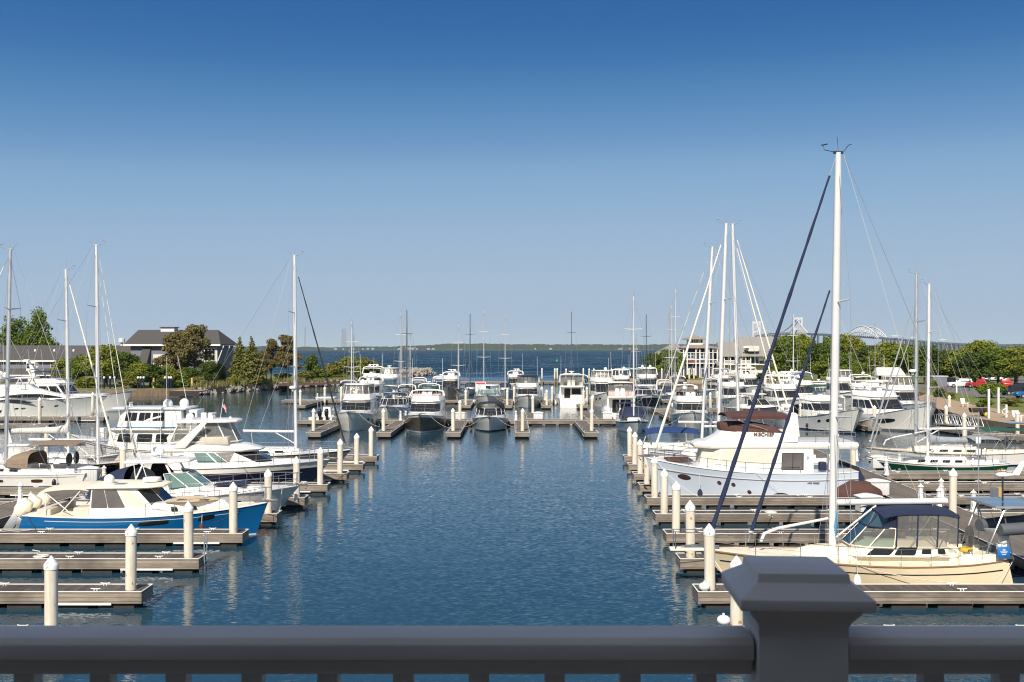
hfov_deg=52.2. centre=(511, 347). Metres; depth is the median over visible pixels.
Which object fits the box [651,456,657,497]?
dock pile
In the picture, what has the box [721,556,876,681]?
railing post
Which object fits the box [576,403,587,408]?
finger dock
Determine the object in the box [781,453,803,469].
window
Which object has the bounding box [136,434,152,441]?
window
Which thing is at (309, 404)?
finger dock
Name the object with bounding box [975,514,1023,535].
inflatable dinghy
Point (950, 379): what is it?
parked pickup
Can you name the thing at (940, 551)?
window
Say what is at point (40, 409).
dock pile
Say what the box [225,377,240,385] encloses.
shrub
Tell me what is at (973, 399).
bank
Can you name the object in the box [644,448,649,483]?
dock pile
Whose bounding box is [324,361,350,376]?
shrub
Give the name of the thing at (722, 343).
sailboat
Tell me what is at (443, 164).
sky
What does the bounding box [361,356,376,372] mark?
shrub
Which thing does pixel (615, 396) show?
motor yacht
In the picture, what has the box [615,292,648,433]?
sailboat
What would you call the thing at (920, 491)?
power pedestal
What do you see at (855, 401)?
window
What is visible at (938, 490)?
power pedestal
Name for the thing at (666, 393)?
sailboat
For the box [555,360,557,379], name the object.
channel beacon
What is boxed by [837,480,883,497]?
covered dinghy
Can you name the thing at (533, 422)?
dock walkway
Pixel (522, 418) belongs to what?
dock pile
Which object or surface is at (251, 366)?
cedar tree
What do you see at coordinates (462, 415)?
dock box
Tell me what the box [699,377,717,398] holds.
motor yacht
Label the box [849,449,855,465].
dock pile
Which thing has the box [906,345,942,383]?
leafy tree
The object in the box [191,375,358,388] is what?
shore grass
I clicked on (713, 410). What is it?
dock walkway
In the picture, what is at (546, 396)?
dock pile
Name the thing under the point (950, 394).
shrub
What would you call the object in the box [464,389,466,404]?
dock pile
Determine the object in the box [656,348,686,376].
leafy tree
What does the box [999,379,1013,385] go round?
parked pickup
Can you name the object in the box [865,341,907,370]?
leafy tree
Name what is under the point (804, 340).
leafy tree
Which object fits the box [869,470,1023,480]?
finger dock
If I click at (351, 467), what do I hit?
finger dock
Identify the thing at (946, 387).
lavender bed
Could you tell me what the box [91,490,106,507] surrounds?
window
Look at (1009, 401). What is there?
shrub
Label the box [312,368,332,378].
shrub
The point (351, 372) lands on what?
sailboat
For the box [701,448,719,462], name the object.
window cover
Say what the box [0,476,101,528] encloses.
dock walkway
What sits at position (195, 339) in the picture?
pine tree
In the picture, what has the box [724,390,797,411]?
motor yacht
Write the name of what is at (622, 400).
window
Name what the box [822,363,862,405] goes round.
motor yacht
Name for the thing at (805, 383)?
motor yacht
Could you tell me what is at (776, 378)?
shrub
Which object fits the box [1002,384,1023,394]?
parked suv
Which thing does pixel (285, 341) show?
pine tree
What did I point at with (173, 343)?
pine tree
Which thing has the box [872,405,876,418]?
dock pile
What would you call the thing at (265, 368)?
shrub
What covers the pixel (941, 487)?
power pedestal
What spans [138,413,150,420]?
window
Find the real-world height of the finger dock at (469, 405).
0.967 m
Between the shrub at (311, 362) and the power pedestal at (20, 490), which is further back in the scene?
the shrub at (311, 362)
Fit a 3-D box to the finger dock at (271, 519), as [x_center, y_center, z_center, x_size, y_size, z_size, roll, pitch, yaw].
[-18.642,8.867,54.009,13.270,0.967,1.198,0,0,0]
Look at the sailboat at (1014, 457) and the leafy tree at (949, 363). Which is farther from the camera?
the leafy tree at (949, 363)
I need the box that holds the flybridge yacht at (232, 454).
[140,399,337,482]
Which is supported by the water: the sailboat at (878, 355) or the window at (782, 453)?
the sailboat at (878, 355)
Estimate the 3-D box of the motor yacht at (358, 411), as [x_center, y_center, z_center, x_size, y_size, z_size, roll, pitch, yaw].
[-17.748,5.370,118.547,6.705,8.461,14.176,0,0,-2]
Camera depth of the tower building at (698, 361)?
276.00 m
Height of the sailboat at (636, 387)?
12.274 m
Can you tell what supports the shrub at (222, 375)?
on the bank at (148, 391)
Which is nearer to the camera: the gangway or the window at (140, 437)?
the window at (140, 437)
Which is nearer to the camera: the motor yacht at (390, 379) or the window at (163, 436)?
the window at (163, 436)
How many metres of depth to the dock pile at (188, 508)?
42.33 m
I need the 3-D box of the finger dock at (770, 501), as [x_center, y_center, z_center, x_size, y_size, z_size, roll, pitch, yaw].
[14.347,8.867,59.701,13.470,0.967,1.198,0,0,0]
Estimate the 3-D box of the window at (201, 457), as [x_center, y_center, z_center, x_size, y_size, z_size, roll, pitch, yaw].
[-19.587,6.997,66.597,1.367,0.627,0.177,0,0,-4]
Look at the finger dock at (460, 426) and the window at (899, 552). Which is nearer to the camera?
the window at (899, 552)
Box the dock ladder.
[203,533,206,571]
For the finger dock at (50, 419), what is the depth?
128.20 m
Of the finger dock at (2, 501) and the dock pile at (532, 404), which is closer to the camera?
the finger dock at (2, 501)
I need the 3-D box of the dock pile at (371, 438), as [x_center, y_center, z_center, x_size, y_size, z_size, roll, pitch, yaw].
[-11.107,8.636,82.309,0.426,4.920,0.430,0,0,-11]
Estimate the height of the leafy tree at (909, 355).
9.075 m
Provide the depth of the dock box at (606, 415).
123.97 m
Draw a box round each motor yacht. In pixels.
[0,343,111,415]
[17,352,134,411]
[76,410,307,513]
[319,379,379,431]
[334,380,356,398]
[352,362,386,406]
[357,364,383,387]
[375,392,409,418]
[380,366,400,397]
[390,384,416,406]
[392,359,447,432]
[411,377,426,388]
[414,381,445,403]
[430,374,441,388]
[439,369,463,403]
[466,401,510,431]
[471,384,503,406]
[506,368,523,391]
[512,375,549,407]
[550,371,585,407]
[572,374,590,391]
[588,367,619,405]
[601,358,635,418]
[612,367,631,389]
[634,384,663,407]
[635,354,657,388]
[656,379,672,395]
[666,385,713,429]
[669,382,712,407]
[670,376,690,391]
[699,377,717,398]
[710,368,730,383]
[713,354,753,407]
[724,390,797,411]
[733,364,763,397]
[761,371,799,413]
[762,378,775,396]
[776,359,799,383]
[786,364,821,394]
[792,358,883,433]
[812,379,828,394]
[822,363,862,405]
[840,363,948,431]
[848,361,875,389]
[858,367,885,390]
[880,367,936,408]
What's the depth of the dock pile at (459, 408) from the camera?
123.83 m
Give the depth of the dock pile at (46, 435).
82.08 m
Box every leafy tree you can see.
[0,306,61,344]
[47,358,71,379]
[63,357,89,385]
[70,354,91,375]
[78,344,127,386]
[110,352,141,379]
[122,362,151,385]
[129,364,168,387]
[157,365,184,379]
[177,367,202,386]
[198,361,219,380]
[641,353,663,373]
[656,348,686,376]
[763,333,804,378]
[787,333,815,375]
[797,343,839,382]
[810,353,858,376]
[815,336,850,362]
[839,333,865,355]
[846,362,874,382]
[850,345,878,374]
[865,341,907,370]
[887,344,930,383]
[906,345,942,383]
[931,349,959,376]
[940,348,975,377]
[949,352,995,381]
[957,339,999,378]
[976,345,1021,383]
[992,345,1023,383]
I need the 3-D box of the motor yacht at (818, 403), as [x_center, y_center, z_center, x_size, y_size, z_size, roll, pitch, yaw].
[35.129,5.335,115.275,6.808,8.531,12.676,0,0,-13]
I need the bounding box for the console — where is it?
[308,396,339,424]
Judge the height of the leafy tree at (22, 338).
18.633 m
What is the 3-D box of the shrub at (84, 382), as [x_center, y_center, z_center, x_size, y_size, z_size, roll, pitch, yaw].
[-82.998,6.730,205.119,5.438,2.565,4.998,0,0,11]
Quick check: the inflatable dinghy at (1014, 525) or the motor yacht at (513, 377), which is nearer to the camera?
the inflatable dinghy at (1014, 525)
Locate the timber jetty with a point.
(183, 393)
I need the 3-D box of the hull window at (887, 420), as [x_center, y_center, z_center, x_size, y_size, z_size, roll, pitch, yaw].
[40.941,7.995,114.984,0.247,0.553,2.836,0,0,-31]
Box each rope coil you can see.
[33,550,49,557]
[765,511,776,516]
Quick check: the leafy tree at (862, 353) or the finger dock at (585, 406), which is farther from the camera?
the leafy tree at (862, 353)
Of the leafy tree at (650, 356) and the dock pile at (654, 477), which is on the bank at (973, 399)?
the leafy tree at (650, 356)
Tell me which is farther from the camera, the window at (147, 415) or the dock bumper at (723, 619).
the window at (147, 415)
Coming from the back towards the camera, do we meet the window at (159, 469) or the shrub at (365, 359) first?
the shrub at (365, 359)
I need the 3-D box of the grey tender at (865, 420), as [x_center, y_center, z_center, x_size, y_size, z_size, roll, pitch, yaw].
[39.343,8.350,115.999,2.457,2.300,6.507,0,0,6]
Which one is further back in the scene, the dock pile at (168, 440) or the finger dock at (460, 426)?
the finger dock at (460, 426)
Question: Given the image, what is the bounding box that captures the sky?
[0,0,1023,346]
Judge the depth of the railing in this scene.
1.64 m
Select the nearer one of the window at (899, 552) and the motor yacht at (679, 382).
the window at (899, 552)
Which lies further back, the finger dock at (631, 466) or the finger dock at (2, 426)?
the finger dock at (2, 426)
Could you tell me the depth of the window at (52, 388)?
148.01 m
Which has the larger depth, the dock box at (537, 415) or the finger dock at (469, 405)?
the finger dock at (469, 405)
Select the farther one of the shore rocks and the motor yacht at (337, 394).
the shore rocks
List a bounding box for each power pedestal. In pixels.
[15,482,22,502]
[100,465,105,475]
[883,458,890,474]
[918,483,925,497]
[936,487,943,506]
[939,478,945,497]
[970,489,977,511]
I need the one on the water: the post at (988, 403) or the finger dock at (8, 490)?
the finger dock at (8, 490)
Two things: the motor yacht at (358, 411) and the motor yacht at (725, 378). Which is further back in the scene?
the motor yacht at (725, 378)
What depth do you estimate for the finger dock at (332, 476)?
70.50 m
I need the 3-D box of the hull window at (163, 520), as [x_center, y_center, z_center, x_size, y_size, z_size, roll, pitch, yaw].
[-16.924,8.271,49.293,1.429,0.260,0.068,0,0,-6]
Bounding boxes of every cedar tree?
[224,337,245,380]
[235,336,267,383]
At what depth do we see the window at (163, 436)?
80.41 m
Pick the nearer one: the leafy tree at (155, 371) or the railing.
the railing
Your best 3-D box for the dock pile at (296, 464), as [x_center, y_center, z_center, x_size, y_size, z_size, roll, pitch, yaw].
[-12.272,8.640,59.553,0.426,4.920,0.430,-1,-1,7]
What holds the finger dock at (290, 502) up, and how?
on the water
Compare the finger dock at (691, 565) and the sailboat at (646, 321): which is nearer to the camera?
the finger dock at (691, 565)
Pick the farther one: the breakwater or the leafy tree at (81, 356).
the breakwater
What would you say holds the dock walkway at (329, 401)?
on the water
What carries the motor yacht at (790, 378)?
on the water
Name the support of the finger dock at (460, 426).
on the water
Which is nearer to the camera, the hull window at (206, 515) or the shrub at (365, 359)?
the hull window at (206, 515)
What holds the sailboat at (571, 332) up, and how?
on the water
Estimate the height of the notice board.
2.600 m
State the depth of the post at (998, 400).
124.70 m
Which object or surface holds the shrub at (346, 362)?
on the bank at (148, 391)
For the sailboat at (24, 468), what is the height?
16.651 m
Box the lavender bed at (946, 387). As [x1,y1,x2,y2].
[923,386,951,389]
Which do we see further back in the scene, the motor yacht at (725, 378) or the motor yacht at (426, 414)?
the motor yacht at (725, 378)
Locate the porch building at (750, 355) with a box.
[713,337,804,377]
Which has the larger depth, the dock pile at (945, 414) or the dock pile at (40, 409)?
the dock pile at (40, 409)
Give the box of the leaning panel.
[990,487,1001,496]
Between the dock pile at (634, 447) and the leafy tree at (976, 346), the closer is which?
the dock pile at (634, 447)
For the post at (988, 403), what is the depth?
115.46 m
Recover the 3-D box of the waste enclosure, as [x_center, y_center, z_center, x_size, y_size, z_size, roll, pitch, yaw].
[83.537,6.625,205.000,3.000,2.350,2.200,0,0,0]
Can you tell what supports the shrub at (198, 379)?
on the bank at (148, 391)
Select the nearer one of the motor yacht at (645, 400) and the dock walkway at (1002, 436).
the dock walkway at (1002, 436)
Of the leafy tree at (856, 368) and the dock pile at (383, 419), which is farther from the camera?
the leafy tree at (856, 368)
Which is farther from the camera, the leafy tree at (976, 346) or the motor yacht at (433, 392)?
the leafy tree at (976, 346)
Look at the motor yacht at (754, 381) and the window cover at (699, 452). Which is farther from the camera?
the motor yacht at (754, 381)
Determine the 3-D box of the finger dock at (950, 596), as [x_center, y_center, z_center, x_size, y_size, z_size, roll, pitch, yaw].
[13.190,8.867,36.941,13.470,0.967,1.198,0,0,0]
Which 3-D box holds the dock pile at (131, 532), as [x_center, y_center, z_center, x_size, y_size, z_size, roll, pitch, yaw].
[-13.423,8.664,36.791,0.426,4.920,0.430,0,0,10]
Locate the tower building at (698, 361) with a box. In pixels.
[654,335,717,377]
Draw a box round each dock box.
[77,466,98,480]
[455,411,465,418]
[533,411,542,418]
[602,411,612,418]
[854,493,882,511]
[865,478,890,494]
[869,454,888,467]
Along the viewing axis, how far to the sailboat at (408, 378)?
178.21 m
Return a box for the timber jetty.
[169,390,208,395]
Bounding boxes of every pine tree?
[152,330,189,385]
[174,324,214,368]
[258,338,286,381]
[274,334,303,378]
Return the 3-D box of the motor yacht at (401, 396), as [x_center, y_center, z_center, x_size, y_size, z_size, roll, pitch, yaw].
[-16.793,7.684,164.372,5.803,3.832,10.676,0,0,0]
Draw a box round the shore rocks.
[191,377,362,393]
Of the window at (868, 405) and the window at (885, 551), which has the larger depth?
the window at (868, 405)
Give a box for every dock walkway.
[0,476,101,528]
[281,399,712,403]
[297,419,615,425]
[440,381,564,384]
[651,408,850,413]
[813,449,1023,572]
[931,424,1010,435]
[972,433,1023,441]
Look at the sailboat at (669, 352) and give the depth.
192.00 m
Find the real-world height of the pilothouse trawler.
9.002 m
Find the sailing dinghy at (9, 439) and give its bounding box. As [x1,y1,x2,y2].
[8,429,11,442]
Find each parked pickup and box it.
[947,377,955,381]
[965,379,989,387]
[981,377,1007,380]
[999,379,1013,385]
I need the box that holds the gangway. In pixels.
[930,413,983,427]
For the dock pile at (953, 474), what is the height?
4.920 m
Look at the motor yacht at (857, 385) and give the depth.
167.12 m
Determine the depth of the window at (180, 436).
80.33 m
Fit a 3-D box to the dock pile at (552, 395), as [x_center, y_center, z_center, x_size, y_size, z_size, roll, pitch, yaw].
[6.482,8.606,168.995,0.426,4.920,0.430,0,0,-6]
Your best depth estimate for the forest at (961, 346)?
3796.36 m
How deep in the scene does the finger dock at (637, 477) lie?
70.50 m
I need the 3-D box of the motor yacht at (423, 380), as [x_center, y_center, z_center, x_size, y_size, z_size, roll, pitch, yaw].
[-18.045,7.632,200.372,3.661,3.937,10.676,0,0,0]
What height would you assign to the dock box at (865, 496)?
0.900 m
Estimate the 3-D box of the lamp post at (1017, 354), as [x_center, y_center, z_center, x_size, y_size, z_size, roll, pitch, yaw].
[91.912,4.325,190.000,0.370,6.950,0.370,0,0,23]
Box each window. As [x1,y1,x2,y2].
[0,394,61,397]
[0,400,32,402]
[31,479,41,482]
[48,386,60,392]
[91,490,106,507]
[105,490,124,507]
[117,434,133,441]
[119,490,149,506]
[125,412,137,420]
[130,467,155,479]
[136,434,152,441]
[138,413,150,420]
[138,520,168,525]
[150,463,173,479]
[152,413,163,420]
[156,434,170,441]
[175,434,186,439]
[194,453,214,462]
[198,515,214,520]
[208,453,226,462]
[216,452,254,462]
[572,388,580,393]
[620,399,630,407]
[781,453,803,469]
[853,399,858,406]
[858,399,864,407]
[864,400,871,407]
[867,547,895,554]
[878,419,894,422]
[895,547,916,555]
[922,550,930,553]
[938,549,945,553]
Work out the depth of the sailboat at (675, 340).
185.99 m
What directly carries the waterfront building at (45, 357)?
on the bank at (148, 391)
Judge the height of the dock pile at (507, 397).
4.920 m
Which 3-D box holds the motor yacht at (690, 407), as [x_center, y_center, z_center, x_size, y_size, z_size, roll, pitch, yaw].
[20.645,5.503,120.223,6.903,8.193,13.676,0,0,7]
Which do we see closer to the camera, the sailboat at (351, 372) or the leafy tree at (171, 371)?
the sailboat at (351, 372)
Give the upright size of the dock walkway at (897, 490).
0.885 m
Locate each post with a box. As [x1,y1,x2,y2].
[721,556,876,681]
[987,389,989,417]
[997,388,999,412]
[1016,353,1018,383]
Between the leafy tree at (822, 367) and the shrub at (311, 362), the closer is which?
the leafy tree at (822, 367)
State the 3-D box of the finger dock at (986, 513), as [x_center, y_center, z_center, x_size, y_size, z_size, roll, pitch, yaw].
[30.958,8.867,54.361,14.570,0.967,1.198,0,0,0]
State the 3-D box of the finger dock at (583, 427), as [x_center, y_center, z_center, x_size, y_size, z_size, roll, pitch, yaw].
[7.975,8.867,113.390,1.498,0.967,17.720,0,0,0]
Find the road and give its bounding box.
[905,378,1023,398]
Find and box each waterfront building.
[0,338,130,382]
[123,327,237,382]
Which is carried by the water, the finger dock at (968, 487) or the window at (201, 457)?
the finger dock at (968, 487)
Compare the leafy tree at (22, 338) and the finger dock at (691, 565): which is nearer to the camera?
the finger dock at (691, 565)
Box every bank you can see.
[1,372,364,396]
[630,370,1023,433]
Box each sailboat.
[0,240,101,484]
[0,240,137,473]
[0,261,119,460]
[164,251,353,461]
[341,320,360,404]
[345,335,361,391]
[392,319,409,398]
[398,313,415,394]
[402,331,417,388]
[450,323,467,399]
[463,317,476,394]
[476,313,491,388]
[497,317,512,395]
[564,309,578,381]
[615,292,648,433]
[629,333,643,391]
[637,220,788,450]
[637,314,654,391]
[642,242,776,456]
[643,219,826,464]
[661,305,678,398]
[661,310,676,385]
[667,285,683,392]
[669,138,1023,583]
[785,312,800,377]
[858,269,1023,465]
[858,275,1009,470]
[867,324,881,379]
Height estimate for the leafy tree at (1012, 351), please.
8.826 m
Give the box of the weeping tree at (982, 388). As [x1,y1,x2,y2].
[974,381,1008,397]
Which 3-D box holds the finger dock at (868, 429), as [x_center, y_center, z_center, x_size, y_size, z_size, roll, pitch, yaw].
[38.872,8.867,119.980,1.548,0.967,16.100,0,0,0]
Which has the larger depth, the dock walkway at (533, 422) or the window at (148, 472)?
the dock walkway at (533, 422)
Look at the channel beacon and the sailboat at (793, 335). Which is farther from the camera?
the channel beacon
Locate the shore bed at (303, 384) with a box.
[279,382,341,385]
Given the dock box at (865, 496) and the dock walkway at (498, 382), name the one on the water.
the dock walkway at (498, 382)
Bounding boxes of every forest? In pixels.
[233,343,1023,349]
[919,343,1023,350]
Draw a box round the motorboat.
[3,424,276,534]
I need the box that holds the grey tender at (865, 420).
[857,414,878,425]
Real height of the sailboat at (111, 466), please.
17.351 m
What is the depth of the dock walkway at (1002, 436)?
101.47 m
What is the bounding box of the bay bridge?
[714,317,1023,350]
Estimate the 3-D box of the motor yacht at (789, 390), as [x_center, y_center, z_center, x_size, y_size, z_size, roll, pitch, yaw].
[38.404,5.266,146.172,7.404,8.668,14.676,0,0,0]
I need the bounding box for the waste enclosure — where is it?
[930,376,947,386]
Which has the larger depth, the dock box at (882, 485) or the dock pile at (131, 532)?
the dock box at (882, 485)
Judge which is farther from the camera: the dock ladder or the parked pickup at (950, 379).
the parked pickup at (950, 379)
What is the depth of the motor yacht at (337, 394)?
182.45 m
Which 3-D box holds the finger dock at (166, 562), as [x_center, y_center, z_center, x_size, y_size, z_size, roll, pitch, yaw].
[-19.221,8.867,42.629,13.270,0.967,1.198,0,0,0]
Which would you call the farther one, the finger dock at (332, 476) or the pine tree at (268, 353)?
the pine tree at (268, 353)
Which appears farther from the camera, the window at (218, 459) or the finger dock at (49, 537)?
the window at (218, 459)
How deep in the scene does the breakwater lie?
333.24 m
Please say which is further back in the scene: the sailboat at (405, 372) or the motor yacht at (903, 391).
the sailboat at (405, 372)
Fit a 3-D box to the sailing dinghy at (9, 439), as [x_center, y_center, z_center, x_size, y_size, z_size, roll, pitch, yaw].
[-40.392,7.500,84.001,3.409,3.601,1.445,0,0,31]
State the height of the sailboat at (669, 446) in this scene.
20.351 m
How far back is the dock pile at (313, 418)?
107.21 m
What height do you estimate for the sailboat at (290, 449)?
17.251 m
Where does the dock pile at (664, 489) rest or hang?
in the water
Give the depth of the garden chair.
138.53 m
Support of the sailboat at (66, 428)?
on the water
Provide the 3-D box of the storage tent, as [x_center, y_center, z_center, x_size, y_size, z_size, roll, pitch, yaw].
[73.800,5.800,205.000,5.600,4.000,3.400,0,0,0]
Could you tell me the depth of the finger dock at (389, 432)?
108.93 m
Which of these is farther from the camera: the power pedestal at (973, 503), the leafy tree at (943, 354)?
the leafy tree at (943, 354)
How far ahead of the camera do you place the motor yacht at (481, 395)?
162.88 m
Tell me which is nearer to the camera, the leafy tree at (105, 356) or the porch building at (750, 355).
the leafy tree at (105, 356)
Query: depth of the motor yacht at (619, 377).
211.04 m
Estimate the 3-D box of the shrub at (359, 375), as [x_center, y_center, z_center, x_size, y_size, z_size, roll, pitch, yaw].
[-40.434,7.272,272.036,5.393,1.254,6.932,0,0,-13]
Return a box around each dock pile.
[38,397,41,423]
[43,555,58,625]
[44,426,49,451]
[91,392,94,415]
[119,444,125,468]
[125,524,137,590]
[167,434,172,455]
[183,501,193,557]
[228,482,237,532]
[264,469,271,512]
[293,456,299,496]
[299,390,301,404]
[312,408,315,430]
[317,447,323,483]
[323,387,325,403]
[337,439,342,472]
[340,386,342,403]
[354,433,359,463]
[369,426,373,455]
[381,408,384,430]
[451,408,454,430]
[458,400,461,419]
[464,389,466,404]
[506,390,508,404]
[521,408,524,430]
[531,396,533,412]
[540,386,542,400]
[541,368,542,384]
[545,389,547,404]
[551,386,552,403]
[580,400,582,419]
[582,390,584,404]
[586,387,587,403]
[590,396,593,409]
[590,408,593,430]
[627,427,631,455]
[632,432,637,463]
[637,439,642,472]
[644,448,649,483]
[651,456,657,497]
[660,469,667,512]
[672,481,680,532]
[685,500,694,557]
[703,523,714,590]
[709,392,711,407]
[729,555,742,625]
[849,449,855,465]
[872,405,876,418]
[944,405,947,425]
[948,395,950,406]
[949,468,957,513]
[962,413,966,437]
[1015,410,1019,433]
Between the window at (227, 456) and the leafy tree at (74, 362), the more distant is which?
the leafy tree at (74, 362)
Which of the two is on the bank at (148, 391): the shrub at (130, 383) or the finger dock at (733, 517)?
the shrub at (130, 383)
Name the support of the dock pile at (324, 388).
in the water
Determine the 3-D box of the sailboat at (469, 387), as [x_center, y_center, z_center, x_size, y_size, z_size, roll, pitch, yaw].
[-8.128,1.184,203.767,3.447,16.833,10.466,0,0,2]
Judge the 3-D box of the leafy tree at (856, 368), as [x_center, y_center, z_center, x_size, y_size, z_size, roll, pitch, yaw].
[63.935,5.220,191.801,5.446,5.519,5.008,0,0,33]
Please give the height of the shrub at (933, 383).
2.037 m
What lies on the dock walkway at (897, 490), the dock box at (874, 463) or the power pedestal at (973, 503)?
the dock box at (874, 463)
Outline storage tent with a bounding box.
[872,367,905,381]
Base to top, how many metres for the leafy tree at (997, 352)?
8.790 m
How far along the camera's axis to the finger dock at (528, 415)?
131.51 m
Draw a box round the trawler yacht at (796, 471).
[638,404,864,495]
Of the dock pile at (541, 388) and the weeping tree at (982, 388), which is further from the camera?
the dock pile at (541, 388)
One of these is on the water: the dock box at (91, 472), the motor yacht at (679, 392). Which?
the motor yacht at (679, 392)
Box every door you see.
[564,388,569,397]
[612,399,618,412]
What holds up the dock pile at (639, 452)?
in the water
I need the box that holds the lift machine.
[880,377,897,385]
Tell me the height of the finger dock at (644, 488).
0.967 m
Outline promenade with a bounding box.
[630,378,1023,424]
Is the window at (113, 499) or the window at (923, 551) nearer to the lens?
the window at (923, 551)
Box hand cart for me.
[968,408,986,415]
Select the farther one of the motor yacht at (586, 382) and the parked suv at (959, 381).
the motor yacht at (586, 382)
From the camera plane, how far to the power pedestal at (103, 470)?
65.29 m
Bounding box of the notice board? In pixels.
[475,382,485,391]
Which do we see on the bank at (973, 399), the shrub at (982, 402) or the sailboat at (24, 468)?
the shrub at (982, 402)
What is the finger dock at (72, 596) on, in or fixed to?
on the water
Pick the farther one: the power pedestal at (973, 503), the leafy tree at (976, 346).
the leafy tree at (976, 346)
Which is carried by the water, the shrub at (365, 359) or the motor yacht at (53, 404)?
the motor yacht at (53, 404)
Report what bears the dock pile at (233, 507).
in the water
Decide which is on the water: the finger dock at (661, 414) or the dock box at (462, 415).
the finger dock at (661, 414)
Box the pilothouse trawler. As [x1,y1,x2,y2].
[64,359,217,460]
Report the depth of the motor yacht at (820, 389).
177.02 m
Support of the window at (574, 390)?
in the motor yacht at (569, 395)
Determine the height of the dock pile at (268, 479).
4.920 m
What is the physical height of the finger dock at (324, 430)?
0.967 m
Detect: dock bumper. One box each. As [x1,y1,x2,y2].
[699,580,709,590]
[717,613,729,624]
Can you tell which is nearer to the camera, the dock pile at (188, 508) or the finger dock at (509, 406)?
the dock pile at (188, 508)
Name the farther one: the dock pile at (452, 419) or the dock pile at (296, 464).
the dock pile at (452, 419)
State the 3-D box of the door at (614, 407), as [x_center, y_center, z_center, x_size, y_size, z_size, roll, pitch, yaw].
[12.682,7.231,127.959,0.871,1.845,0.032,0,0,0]
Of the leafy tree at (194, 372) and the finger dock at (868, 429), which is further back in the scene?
the leafy tree at (194, 372)
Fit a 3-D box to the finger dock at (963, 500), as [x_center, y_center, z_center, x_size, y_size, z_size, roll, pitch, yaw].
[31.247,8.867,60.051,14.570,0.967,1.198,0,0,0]
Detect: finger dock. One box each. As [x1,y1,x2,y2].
[0,416,108,421]
[0,424,54,429]
[0,484,55,497]
[0,499,17,503]
[0,528,248,546]
[0,551,205,572]
[0,582,152,608]
[70,495,308,507]
[247,481,330,493]
[259,510,281,525]
[297,400,323,408]
[306,420,338,438]
[313,471,349,482]
[323,461,364,472]
[343,454,378,463]
[376,420,405,438]
[446,420,467,438]
[462,400,474,408]
[502,400,511,408]
[515,421,529,438]
[525,412,532,418]
[540,400,551,408]
[574,420,598,438]
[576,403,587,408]
[579,412,598,418]
[622,454,643,461]
[627,462,643,470]
[631,471,650,481]
[637,482,650,493]
[644,494,884,507]
[652,509,917,525]
[658,412,670,420]
[662,528,960,546]
[675,553,1014,572]
[692,582,1023,608]
[855,425,881,432]
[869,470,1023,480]
[894,480,1023,493]
[926,493,1023,507]
[963,508,1023,517]
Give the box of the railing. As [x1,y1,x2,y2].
[0,626,1023,681]
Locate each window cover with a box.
[696,448,702,461]
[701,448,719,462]
[719,449,775,462]
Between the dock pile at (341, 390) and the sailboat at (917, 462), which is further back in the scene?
the dock pile at (341, 390)
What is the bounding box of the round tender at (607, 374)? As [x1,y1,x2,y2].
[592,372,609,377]
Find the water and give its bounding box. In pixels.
[0,350,1023,681]
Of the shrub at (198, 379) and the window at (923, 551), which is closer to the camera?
the window at (923, 551)
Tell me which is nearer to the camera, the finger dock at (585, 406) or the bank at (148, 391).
the finger dock at (585, 406)
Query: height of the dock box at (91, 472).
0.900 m
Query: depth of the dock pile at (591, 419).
107.25 m
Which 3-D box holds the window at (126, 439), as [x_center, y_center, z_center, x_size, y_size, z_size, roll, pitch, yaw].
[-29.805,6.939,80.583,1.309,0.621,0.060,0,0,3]
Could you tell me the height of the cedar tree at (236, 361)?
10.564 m
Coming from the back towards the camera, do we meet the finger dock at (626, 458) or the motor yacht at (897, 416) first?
the motor yacht at (897, 416)
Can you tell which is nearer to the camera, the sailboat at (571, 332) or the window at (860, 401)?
the window at (860, 401)
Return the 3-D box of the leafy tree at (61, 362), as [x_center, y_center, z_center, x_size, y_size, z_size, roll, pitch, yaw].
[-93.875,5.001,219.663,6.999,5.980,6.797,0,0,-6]
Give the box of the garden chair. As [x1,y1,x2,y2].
[960,398,968,406]
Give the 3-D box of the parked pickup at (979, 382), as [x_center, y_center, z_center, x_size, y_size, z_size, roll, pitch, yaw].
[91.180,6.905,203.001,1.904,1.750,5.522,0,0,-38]
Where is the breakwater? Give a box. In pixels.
[380,367,435,377]
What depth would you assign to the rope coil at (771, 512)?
53.64 m
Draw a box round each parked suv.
[947,378,971,387]
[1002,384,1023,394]
[1012,388,1023,397]
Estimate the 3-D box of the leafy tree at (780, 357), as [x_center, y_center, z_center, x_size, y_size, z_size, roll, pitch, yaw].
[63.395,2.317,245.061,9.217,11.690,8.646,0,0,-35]
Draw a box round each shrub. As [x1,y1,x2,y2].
[75,376,100,387]
[117,377,139,388]
[151,377,175,387]
[173,373,192,386]
[190,376,207,386]
[210,363,226,382]
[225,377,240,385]
[262,365,267,380]
[273,372,291,379]
[297,370,313,379]
[304,354,321,375]
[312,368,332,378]
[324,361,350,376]
[339,356,363,373]
[349,374,362,376]
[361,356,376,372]
[683,374,698,378]
[756,373,763,380]
[767,370,782,381]
[926,380,937,386]
[933,388,946,396]
[945,392,955,398]
[975,398,994,406]
[1000,397,1023,406]

